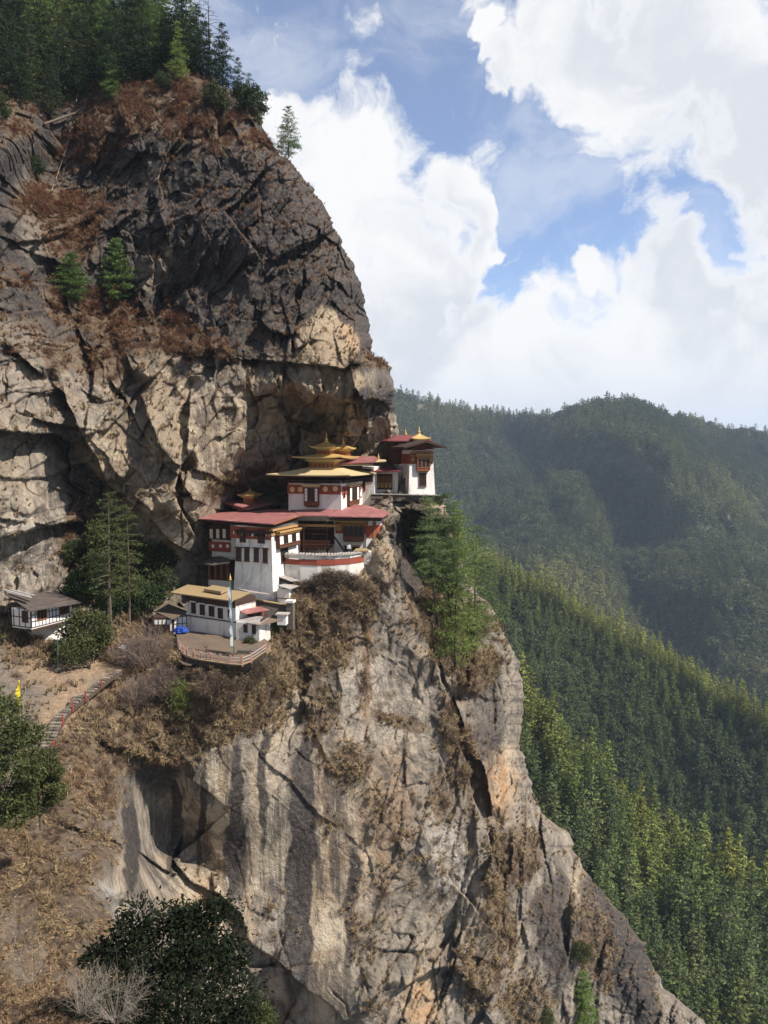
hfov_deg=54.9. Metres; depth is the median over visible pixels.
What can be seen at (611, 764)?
pine tree
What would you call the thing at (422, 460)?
bay window
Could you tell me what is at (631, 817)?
pine tree
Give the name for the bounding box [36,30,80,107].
pine tree
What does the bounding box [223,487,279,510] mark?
lantern shrine
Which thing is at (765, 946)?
pine tree
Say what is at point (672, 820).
pine tree
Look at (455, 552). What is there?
blue pine
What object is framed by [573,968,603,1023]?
pine sapling
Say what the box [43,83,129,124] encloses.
fallen trunk
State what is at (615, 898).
pine tree
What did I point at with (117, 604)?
leafy bush
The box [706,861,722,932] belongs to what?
pine tree
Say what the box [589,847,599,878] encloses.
pine tree
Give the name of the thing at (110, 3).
pine tree
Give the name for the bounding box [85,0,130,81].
pine tree
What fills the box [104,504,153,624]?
tall pine
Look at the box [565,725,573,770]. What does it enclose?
pine tree
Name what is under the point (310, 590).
dry bush
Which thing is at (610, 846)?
pine tree
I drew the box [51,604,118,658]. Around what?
leafy bush
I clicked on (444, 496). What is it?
blue pine
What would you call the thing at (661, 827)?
pine tree
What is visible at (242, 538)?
window
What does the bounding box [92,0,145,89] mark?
pine tree
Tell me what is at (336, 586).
dry bush
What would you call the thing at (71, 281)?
pine sapling
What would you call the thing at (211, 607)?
window
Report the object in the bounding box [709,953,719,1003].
pine tree
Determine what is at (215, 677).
dry bush
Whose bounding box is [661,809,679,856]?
pine tree
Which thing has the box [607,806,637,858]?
pine tree
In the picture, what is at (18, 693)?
prayer flag
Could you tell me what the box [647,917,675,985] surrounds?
pine tree
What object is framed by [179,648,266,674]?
courtyard wall
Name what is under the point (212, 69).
pine tree
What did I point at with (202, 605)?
window
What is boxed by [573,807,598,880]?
pine tree
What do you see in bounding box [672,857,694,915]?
pine tree
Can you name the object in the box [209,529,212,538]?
window
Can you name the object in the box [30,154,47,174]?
evergreen bush
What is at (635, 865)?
pine tree
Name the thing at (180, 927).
dark bush
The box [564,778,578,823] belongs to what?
pine tree
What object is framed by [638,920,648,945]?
pine tree
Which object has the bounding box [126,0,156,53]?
pine tree
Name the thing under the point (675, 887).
pine tree
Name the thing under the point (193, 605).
window
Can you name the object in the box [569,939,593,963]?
leafy bush
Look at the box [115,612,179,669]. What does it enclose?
bare shrub
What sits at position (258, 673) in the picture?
dry bush
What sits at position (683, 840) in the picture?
pine tree
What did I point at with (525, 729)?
pine tree
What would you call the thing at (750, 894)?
pine tree
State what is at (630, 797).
pine tree
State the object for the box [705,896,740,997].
pine tree
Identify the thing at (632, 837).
pine tree
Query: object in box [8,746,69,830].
rhododendron tree
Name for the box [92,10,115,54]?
pine tree
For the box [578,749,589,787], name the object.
pine tree
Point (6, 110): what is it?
evergreen bush
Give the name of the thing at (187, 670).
dry bush
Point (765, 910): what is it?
pine tree
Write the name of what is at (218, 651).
log beam
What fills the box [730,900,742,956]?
pine tree
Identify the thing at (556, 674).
forest
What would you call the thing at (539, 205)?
sky
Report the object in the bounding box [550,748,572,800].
pine tree
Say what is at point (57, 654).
thin pole
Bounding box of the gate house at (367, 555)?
[354,548,370,564]
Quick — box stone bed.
[237,647,257,653]
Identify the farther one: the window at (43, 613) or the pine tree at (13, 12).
the pine tree at (13, 12)
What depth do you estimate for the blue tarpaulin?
98.29 m
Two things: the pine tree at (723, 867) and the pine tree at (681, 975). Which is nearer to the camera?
the pine tree at (681, 975)
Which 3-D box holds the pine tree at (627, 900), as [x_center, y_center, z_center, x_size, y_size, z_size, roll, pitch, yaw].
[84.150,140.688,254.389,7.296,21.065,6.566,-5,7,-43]
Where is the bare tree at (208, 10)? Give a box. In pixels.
[199,0,219,69]
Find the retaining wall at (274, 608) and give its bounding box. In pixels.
[256,599,285,618]
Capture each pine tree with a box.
[0,0,28,34]
[0,0,31,62]
[0,6,32,98]
[0,9,20,76]
[1,0,39,60]
[1,48,42,109]
[11,14,51,101]
[18,20,46,90]
[20,0,59,67]
[20,0,64,62]
[35,53,64,120]
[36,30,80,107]
[37,0,89,93]
[42,0,66,47]
[52,0,85,17]
[59,0,104,69]
[60,14,92,75]
[61,0,88,36]
[62,45,94,106]
[64,11,100,81]
[66,1,100,55]
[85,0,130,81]
[86,1,101,37]
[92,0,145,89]
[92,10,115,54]
[95,0,125,24]
[98,44,121,100]
[105,0,147,74]
[117,0,158,66]
[119,6,158,82]
[125,0,159,58]
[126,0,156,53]
[133,24,159,81]
[142,0,167,34]
[144,0,173,71]
[149,7,188,70]
[152,0,174,43]
[161,0,203,75]
[165,20,189,78]
[167,1,190,46]
[169,0,182,43]
[180,0,205,67]
[184,2,214,72]
[185,8,213,74]
[191,21,218,77]
[204,35,233,86]
[208,22,236,88]
[228,57,244,92]
[240,72,254,110]
[251,93,264,122]
[519,701,531,741]
[519,720,541,790]
[522,728,531,755]
[526,706,536,745]
[528,743,539,800]
[533,744,542,788]
[534,740,542,771]
[534,769,543,808]
[535,690,560,758]
[537,771,553,821]
[538,723,554,768]
[540,773,562,827]
[543,729,556,759]
[543,754,566,817]
[543,759,556,793]
[547,722,578,782]
[547,788,562,827]
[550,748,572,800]
[551,714,570,785]
[557,755,574,808]
[561,768,582,824]
[561,806,577,854]
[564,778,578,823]
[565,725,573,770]
[567,737,584,782]
[567,781,593,835]
[569,736,585,795]
[570,802,587,853]
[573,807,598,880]
[573,830,587,869]
[574,812,590,865]
[576,726,604,799]
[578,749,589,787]
[579,752,589,788]
[582,765,606,838]
[582,783,589,822]
[583,821,597,868]
[585,809,608,868]
[585,813,605,873]
[588,746,608,800]
[588,846,610,893]
[589,760,608,824]
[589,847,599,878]
[594,742,618,803]
[594,799,619,854]
[595,833,624,905]
[598,740,618,803]
[598,759,625,826]
[600,787,627,850]
[600,827,623,884]
[601,782,614,831]
[601,790,637,841]
[601,844,607,870]
[602,849,625,907]
[604,832,620,905]
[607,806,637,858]
[610,884,624,913]
[614,862,633,918]
[617,821,640,890]
[617,847,649,930]
[618,781,627,817]
[618,834,635,879]
[621,831,643,894]
[623,777,635,812]
[623,798,640,853]
[624,891,636,933]
[625,793,638,843]
[626,842,647,908]
[631,791,643,836]
[632,771,650,831]
[633,818,643,855]
[633,906,643,938]
[636,797,648,834]
[636,818,658,891]
[636,885,653,937]
[636,886,659,923]
[638,845,659,908]
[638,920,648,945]
[640,809,652,852]
[640,810,670,884]
[641,839,668,906]
[641,884,660,941]
[641,896,666,946]
[644,918,657,970]
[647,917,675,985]
[648,785,666,839]
[649,927,666,986]
[652,827,674,905]
[653,884,662,918]
[654,864,671,933]
[658,824,671,865]
[658,875,677,939]
[659,836,666,863]
[660,841,678,905]
[660,943,677,990]
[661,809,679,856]
[661,821,669,848]
[661,876,679,937]
[662,855,687,917]
[663,875,689,939]
[663,920,674,956]
[663,940,672,990]
[664,864,675,908]
[665,915,682,957]
[666,878,690,934]
[667,811,676,843]
[669,814,680,850]
[669,816,690,878]
[669,916,686,979]
[670,818,707,897]
[671,900,690,957]
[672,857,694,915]
[672,957,689,998]
[673,950,690,1007]
[677,885,706,964]
[680,862,693,897]
[680,943,711,1020]
[681,839,710,923]
[682,919,705,979]
[683,823,694,854]
[683,957,710,1022]
[684,822,726,907]
[686,893,710,965]
[686,917,706,987]
[690,976,704,1018]
[693,846,707,887]
[695,813,720,883]
[698,957,716,1003]
[700,876,720,949]
[700,883,719,956]
[700,983,710,1020]
[703,941,713,976]
[703,978,721,1023]
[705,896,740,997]
[706,831,754,899]
[706,844,724,895]
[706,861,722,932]
[706,947,731,1017]
[707,873,732,938]
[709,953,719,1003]
[710,901,743,964]
[710,916,739,1004]
[710,936,715,964]
[712,883,747,955]
[712,965,735,1022]
[714,827,740,903]
[715,919,742,980]
[717,977,747,1023]
[724,886,733,905]
[726,847,755,928]
[729,834,746,905]
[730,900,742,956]
[731,934,759,986]
[732,881,745,926]
[733,956,757,1007]
[734,929,767,997]
[736,904,746,935]
[736,950,763,1023]
[738,916,758,976]
[740,872,767,956]
[741,860,764,912]
[741,973,762,1022]
[742,909,766,971]
[746,856,756,888]
[750,969,767,1019]
[751,871,767,947]
[752,850,767,913]
[754,888,767,952]
[755,952,767,985]
[756,934,767,985]
[758,864,767,904]
[761,937,767,994]
[763,960,767,999]
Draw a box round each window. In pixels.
[36,609,46,620]
[59,605,68,614]
[189,601,195,614]
[198,603,204,615]
[207,604,214,617]
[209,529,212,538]
[216,529,219,538]
[216,606,223,619]
[222,529,225,538]
[234,547,241,560]
[240,528,245,542]
[243,547,249,561]
[243,624,247,632]
[252,547,259,561]
[252,625,255,633]
[258,529,264,543]
[261,548,268,562]
[275,527,302,548]
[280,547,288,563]
[301,484,320,506]
[341,520,365,541]
[343,487,345,497]
[346,483,361,506]
[360,486,362,496]
[415,454,431,471]
[418,473,426,486]
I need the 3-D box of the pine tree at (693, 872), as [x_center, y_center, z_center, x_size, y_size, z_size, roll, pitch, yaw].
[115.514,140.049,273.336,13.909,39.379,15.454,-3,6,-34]
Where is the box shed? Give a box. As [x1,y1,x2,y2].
[277,583,298,603]
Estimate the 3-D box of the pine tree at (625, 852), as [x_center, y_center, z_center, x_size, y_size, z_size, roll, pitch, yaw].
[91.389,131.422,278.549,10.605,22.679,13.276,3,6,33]
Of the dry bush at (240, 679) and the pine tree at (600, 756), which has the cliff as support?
the dry bush at (240, 679)
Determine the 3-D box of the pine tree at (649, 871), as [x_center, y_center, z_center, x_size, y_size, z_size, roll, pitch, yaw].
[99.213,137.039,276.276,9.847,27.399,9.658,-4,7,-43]
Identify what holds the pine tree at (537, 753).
on the ridge at (542, 768)
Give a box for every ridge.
[471,565,767,879]
[519,723,727,1020]
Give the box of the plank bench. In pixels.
[56,663,92,673]
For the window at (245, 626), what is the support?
in the white annex
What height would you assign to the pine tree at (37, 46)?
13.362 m
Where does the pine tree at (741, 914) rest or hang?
on the ridge at (542, 768)
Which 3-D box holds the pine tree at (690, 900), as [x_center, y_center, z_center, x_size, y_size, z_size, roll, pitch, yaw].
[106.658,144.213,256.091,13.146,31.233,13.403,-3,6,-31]
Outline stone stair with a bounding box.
[39,670,122,749]
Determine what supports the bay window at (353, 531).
in the red roofed temple at (256, 545)
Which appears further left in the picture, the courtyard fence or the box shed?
the courtyard fence
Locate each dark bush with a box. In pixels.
[55,885,277,1023]
[232,988,280,1023]
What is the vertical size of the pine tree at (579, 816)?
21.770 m
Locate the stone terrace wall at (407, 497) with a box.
[371,493,443,501]
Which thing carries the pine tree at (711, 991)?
on the ridge at (542, 768)
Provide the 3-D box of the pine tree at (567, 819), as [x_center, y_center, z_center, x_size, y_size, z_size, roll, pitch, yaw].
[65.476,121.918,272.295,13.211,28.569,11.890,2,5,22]
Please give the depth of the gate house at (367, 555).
107.86 m
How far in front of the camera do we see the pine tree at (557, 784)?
288.57 m
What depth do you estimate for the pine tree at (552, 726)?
305.78 m
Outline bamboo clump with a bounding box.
[161,674,193,721]
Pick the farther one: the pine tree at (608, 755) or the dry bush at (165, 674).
the pine tree at (608, 755)
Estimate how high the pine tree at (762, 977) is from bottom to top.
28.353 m
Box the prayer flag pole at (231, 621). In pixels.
[228,575,236,654]
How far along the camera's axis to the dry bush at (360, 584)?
104.48 m
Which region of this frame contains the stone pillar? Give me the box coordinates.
[285,599,295,629]
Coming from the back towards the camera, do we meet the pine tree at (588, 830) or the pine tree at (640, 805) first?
the pine tree at (640, 805)
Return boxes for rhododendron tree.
[0,686,62,832]
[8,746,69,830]
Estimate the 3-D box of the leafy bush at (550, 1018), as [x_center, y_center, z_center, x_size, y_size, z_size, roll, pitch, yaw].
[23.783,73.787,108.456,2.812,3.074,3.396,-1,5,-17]
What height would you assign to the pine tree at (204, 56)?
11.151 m
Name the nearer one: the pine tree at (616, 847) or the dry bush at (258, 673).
the dry bush at (258, 673)
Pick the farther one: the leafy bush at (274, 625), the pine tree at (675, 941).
the pine tree at (675, 941)
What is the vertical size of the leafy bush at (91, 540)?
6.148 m
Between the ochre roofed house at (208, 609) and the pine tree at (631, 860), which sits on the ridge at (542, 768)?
the pine tree at (631, 860)
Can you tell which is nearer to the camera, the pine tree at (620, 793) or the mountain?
the pine tree at (620, 793)
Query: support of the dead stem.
on the cliff
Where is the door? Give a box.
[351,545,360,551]
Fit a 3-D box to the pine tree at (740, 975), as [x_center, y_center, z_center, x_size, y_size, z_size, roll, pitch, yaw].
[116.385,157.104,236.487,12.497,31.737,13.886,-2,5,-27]
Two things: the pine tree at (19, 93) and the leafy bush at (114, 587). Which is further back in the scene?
the pine tree at (19, 93)
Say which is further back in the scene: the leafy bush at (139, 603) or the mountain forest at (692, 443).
the mountain forest at (692, 443)
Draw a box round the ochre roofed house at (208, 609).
[170,585,269,637]
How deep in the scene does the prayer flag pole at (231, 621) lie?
88.41 m
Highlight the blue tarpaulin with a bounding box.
[174,626,188,632]
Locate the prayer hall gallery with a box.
[369,467,404,497]
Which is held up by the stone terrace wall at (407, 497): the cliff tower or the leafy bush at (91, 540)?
the cliff tower
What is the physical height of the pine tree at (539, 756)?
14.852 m
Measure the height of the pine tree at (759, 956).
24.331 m
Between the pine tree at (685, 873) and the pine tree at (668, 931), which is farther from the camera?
the pine tree at (685, 873)
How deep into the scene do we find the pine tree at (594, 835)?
278.79 m
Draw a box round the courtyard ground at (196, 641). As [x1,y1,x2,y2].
[176,631,269,664]
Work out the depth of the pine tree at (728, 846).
290.11 m
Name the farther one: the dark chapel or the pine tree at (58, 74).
the pine tree at (58, 74)
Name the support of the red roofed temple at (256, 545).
on the cliff
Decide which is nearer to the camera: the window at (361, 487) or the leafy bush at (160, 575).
the leafy bush at (160, 575)
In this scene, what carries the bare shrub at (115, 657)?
on the cliff
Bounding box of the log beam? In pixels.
[206,649,230,653]
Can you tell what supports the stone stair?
on the cliff
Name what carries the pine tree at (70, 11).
on the cliff
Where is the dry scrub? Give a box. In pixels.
[0,1,657,1023]
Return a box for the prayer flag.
[15,679,21,715]
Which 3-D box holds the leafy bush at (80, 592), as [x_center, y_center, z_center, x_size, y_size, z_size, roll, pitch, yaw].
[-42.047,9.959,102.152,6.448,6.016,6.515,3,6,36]
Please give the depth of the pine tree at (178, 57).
137.81 m
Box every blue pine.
[407,495,453,625]
[414,492,474,631]
[419,509,493,670]
[435,501,475,628]
[442,524,513,649]
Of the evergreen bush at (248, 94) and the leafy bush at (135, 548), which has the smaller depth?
the leafy bush at (135, 548)
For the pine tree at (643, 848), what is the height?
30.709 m
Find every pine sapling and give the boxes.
[47,252,94,300]
[97,238,138,299]
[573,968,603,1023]
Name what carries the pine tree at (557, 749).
on the ridge at (542, 768)
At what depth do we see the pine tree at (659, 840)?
283.20 m
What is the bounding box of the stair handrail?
[52,677,101,746]
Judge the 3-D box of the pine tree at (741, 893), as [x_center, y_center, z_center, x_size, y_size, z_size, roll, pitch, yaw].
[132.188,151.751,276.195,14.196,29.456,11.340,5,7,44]
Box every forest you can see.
[393,385,767,715]
[454,523,767,889]
[494,609,767,1023]
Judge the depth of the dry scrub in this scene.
108.94 m
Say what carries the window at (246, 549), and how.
in the red roofed temple at (256, 545)
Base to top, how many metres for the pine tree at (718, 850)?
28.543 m
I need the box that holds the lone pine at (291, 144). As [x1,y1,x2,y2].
[273,106,301,157]
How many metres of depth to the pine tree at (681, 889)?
263.06 m
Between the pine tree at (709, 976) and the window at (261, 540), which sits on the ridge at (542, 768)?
the pine tree at (709, 976)
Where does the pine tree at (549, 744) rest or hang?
on the ridge at (542, 768)
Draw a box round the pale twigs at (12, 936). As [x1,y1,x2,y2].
[0,895,37,945]
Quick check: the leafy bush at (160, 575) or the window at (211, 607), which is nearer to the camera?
the window at (211, 607)
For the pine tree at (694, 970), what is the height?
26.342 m
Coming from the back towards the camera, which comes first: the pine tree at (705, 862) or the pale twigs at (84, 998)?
the pine tree at (705, 862)
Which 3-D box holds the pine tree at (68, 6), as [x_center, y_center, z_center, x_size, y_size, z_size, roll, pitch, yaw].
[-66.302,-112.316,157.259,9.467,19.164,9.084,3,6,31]
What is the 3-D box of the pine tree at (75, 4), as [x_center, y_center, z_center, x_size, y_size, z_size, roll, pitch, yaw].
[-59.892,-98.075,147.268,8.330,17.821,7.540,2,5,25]
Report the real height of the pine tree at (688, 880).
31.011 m
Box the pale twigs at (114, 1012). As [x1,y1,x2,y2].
[78,955,154,1023]
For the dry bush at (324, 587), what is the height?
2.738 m
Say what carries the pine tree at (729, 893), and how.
on the ridge at (542, 768)
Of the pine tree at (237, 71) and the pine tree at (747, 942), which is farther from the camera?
the pine tree at (747, 942)
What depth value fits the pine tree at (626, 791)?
305.52 m
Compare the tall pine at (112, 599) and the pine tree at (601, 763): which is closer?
the tall pine at (112, 599)
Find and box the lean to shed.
[279,576,298,584]
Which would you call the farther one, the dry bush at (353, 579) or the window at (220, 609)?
the dry bush at (353, 579)
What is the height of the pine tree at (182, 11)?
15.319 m
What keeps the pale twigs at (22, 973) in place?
on the cliff
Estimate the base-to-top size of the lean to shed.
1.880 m
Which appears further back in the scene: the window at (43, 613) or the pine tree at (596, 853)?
the pine tree at (596, 853)
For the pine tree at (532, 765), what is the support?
on the ridge at (542, 768)
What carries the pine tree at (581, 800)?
on the ridge at (542, 768)
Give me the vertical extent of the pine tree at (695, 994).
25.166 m
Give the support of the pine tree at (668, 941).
on the ridge at (542, 768)
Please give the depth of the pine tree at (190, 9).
147.01 m
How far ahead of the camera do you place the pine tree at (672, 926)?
254.98 m
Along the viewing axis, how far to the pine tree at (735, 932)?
248.90 m
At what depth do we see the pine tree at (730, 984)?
231.06 m
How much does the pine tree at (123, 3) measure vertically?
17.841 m
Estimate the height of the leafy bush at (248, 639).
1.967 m
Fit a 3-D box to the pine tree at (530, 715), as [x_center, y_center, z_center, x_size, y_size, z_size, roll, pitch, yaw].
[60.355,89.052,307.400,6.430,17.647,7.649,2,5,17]
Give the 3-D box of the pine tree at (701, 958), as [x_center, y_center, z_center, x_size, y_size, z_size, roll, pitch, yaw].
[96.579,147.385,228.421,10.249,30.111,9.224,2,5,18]
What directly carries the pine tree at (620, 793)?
on the ridge at (542, 768)
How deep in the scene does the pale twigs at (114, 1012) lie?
21.17 m
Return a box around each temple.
[198,504,389,601]
[266,433,379,517]
[334,439,385,504]
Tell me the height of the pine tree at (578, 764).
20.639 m
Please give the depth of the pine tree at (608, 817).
284.60 m
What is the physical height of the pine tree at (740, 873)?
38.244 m
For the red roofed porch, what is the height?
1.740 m
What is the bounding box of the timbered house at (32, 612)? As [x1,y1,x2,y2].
[3,589,80,631]
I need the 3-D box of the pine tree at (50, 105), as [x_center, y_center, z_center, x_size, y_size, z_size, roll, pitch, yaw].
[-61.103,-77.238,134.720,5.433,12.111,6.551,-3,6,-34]
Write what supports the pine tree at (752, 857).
on the ridge at (542, 768)
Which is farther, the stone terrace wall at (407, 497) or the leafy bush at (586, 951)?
the stone terrace wall at (407, 497)
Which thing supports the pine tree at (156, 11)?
on the cliff
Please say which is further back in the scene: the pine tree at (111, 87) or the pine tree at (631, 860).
the pine tree at (631, 860)
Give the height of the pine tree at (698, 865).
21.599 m
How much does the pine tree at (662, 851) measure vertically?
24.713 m
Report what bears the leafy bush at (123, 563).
on the cliff
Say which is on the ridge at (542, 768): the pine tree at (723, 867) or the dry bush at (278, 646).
the pine tree at (723, 867)
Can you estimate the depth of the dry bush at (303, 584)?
104.44 m
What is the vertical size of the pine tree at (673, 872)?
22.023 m
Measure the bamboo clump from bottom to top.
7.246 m
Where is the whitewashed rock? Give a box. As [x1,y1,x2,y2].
[25,623,67,641]
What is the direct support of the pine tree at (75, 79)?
on the cliff
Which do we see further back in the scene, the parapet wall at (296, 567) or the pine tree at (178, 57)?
the pine tree at (178, 57)
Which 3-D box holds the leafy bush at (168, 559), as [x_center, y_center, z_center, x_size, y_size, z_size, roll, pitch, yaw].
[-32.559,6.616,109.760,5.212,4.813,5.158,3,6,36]
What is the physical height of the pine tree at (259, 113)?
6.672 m
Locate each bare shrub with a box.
[109,633,149,667]
[111,670,157,706]
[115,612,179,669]
[138,658,188,700]
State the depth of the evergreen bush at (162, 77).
135.52 m
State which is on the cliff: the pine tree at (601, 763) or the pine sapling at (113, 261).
the pine sapling at (113, 261)
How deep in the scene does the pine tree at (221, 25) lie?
140.09 m
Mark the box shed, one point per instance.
(284, 592)
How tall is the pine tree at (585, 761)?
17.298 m
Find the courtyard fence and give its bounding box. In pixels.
[178,641,266,666]
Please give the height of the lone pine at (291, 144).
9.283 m
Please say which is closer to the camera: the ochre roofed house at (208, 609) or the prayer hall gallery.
the ochre roofed house at (208, 609)
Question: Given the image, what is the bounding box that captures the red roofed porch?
[240,605,268,616]
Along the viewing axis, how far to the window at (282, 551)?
106.42 m
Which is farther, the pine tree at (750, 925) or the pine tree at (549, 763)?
the pine tree at (549, 763)
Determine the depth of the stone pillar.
100.58 m
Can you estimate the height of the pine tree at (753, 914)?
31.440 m
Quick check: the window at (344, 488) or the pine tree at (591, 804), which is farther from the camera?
the pine tree at (591, 804)
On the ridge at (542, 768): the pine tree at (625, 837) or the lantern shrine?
the pine tree at (625, 837)
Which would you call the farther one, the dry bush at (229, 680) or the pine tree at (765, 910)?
the pine tree at (765, 910)
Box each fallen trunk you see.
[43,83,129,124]
[65,89,124,122]
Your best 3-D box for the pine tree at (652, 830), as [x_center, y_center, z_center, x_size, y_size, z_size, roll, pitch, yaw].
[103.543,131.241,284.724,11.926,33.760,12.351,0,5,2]
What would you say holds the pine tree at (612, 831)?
on the ridge at (542, 768)
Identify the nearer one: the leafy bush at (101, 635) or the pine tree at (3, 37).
the leafy bush at (101, 635)
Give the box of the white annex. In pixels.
[234,614,280,640]
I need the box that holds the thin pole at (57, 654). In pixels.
[57,637,58,672]
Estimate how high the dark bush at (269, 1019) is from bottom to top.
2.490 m
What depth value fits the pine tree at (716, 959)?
238.15 m
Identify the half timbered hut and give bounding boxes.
[153,603,186,635]
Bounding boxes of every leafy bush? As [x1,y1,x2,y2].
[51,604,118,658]
[52,636,91,666]
[54,568,105,605]
[59,536,87,567]
[72,551,118,588]
[82,514,122,551]
[87,592,124,616]
[100,541,145,578]
[102,576,144,607]
[110,532,144,563]
[123,573,168,615]
[132,539,170,574]
[140,565,179,597]
[146,543,181,567]
[242,634,257,643]
[270,622,280,634]
[542,1005,557,1023]
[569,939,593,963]
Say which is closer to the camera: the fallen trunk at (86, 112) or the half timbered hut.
the half timbered hut
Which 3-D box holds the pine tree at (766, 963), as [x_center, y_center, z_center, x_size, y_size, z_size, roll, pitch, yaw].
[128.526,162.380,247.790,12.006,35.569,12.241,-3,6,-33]
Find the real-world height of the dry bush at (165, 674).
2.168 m
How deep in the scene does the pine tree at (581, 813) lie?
277.00 m
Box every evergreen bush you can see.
[0,90,15,119]
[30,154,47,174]
[153,69,173,90]
[196,79,232,113]
[232,81,249,98]
[235,82,271,115]
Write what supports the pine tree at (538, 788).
on the ridge at (542, 768)
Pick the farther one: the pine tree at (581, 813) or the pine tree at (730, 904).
the pine tree at (581, 813)
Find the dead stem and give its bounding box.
[51,142,67,190]
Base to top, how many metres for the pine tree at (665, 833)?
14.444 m
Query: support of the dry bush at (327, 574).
on the cliff
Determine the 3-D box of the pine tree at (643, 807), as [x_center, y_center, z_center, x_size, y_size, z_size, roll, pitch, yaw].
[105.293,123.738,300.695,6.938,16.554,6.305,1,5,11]
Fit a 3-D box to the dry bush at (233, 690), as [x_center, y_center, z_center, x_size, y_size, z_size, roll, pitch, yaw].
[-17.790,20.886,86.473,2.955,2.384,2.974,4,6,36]
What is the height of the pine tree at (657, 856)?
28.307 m
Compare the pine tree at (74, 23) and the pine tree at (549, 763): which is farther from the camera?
the pine tree at (549, 763)
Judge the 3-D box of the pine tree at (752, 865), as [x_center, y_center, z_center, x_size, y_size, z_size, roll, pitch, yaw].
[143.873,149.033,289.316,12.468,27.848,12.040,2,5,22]
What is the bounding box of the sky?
[116,0,767,434]
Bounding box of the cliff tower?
[380,428,447,499]
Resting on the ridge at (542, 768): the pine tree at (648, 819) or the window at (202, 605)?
the pine tree at (648, 819)
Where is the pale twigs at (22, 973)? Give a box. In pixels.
[0,935,52,990]
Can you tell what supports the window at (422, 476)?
in the cliff tower
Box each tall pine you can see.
[83,491,132,625]
[97,553,116,624]
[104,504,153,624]
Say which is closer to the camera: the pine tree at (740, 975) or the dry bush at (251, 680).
the dry bush at (251, 680)
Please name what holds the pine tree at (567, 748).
on the ridge at (542, 768)
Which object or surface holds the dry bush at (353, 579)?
on the cliff
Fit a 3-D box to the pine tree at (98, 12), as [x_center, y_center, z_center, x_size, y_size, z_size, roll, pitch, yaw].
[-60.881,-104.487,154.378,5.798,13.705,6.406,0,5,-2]
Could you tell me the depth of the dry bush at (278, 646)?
97.61 m
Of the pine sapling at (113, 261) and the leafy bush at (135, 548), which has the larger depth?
the pine sapling at (113, 261)
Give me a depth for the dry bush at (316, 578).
104.23 m
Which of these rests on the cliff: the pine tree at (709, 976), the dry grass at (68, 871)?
the dry grass at (68, 871)
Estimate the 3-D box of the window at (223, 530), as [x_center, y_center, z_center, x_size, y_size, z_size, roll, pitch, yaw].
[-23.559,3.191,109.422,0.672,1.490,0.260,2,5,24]
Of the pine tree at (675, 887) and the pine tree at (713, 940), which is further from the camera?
the pine tree at (675, 887)
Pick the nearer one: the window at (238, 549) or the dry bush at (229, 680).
the dry bush at (229, 680)
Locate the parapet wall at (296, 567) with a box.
[284,550,370,582]
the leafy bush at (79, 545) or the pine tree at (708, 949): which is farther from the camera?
the pine tree at (708, 949)
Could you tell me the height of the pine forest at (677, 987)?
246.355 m
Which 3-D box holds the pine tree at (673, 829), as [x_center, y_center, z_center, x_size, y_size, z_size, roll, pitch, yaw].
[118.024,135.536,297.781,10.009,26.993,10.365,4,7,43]
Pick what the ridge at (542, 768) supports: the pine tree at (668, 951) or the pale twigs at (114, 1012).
the pine tree at (668, 951)
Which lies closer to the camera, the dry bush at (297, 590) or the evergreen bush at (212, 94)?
the dry bush at (297, 590)
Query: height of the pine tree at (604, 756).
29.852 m
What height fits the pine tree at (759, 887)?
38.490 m
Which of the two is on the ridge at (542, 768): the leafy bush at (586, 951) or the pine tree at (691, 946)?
the pine tree at (691, 946)
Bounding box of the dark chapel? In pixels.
[194,556,234,586]
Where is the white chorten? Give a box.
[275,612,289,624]
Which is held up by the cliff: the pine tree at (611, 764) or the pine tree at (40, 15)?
the pine tree at (40, 15)
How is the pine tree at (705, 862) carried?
on the ridge at (542, 768)
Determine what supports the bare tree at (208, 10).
on the cliff
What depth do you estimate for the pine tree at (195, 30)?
143.03 m
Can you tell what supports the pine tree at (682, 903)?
on the ridge at (542, 768)
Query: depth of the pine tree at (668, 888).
264.98 m
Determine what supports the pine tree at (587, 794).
on the ridge at (542, 768)
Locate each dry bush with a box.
[162,667,175,681]
[173,663,184,675]
[182,666,192,677]
[190,667,207,681]
[196,678,217,696]
[199,671,211,681]
[208,670,228,687]
[219,673,237,686]
[221,684,244,699]
[228,673,245,687]
[241,671,255,688]
[245,668,263,682]
[257,660,271,676]
[267,653,278,664]
[273,643,283,653]
[292,586,306,594]
[296,579,314,590]
[304,586,321,599]
[308,572,326,586]
[313,579,331,594]
[318,568,339,583]
[329,580,346,595]
[331,569,351,583]
[345,573,360,585]
[352,578,367,591]
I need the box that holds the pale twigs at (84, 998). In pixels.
[48,957,118,1022]
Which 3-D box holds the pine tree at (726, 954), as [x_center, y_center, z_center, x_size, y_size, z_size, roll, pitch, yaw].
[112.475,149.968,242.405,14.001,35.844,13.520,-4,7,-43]
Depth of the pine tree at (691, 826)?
299.42 m
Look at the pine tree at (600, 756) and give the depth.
299.08 m
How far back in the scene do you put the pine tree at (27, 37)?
133.42 m
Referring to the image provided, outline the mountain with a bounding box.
[394,398,767,703]
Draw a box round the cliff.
[0,5,704,1023]
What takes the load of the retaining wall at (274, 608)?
on the cliff
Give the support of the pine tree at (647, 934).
on the ridge at (542, 768)
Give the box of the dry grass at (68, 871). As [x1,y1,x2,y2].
[0,1,696,1023]
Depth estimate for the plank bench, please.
89.52 m
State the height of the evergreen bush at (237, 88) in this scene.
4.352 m
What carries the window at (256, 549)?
in the red roofed temple at (256, 545)
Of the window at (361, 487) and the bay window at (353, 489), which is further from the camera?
the window at (361, 487)
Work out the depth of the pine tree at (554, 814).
282.58 m
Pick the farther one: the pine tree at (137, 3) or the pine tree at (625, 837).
the pine tree at (625, 837)

